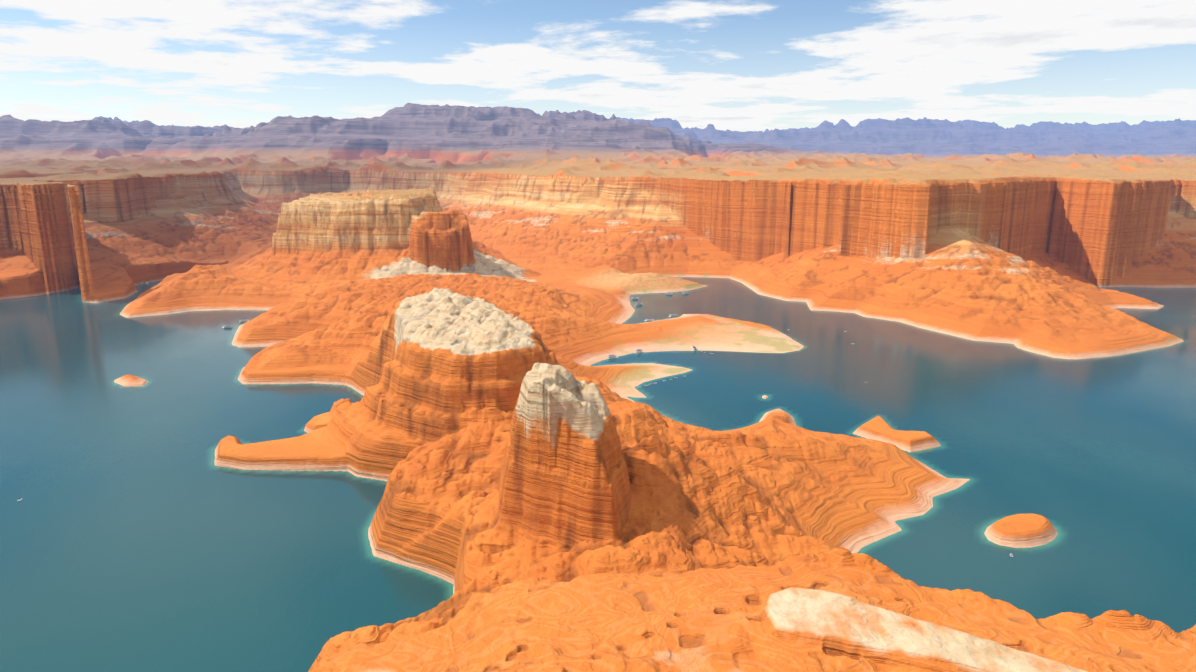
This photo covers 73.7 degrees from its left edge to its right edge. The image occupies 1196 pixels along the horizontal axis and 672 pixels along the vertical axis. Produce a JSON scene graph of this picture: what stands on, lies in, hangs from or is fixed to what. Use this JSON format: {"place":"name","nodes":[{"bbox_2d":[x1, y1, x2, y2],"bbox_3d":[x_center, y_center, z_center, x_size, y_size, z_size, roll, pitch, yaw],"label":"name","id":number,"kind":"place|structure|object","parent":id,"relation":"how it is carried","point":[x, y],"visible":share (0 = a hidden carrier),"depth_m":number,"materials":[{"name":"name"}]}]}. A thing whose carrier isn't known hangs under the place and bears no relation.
{"place":"outdoors","nodes":[
{"label":"outdoors","id":0,"kind":"place"},
{"bbox_2d":[0,103,1195,671],"bbox_3d":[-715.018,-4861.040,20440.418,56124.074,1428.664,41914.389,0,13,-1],"label":"terrain","id":1,"kind":"structure","parent":0,"point":[446,291],"depth_m":1707.15,"materials":[{"name":"stone"}]},
{"bbox_2d":[0,277,1195,671],"bbox_3d":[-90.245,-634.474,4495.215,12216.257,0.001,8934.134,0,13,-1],"label":"lake water","id":2,"kind":"structure","parent":0,"point":[140,531],"depth_m":919.18,"materials":[{"name":"teal liquid"}]},
{"bbox_2d":[607,354,618,358],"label":"houseboat","id":3,"kind":"object","parent":2,"relation":"on","point":[611,356],"visible":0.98,"depth_m":1449.73,"materials":[{"name":"white"}]},
{"bbox_2d":[0,0,1195,131],"label":"sky","id":4,"kind":"structure","parent":0,"point":[732,65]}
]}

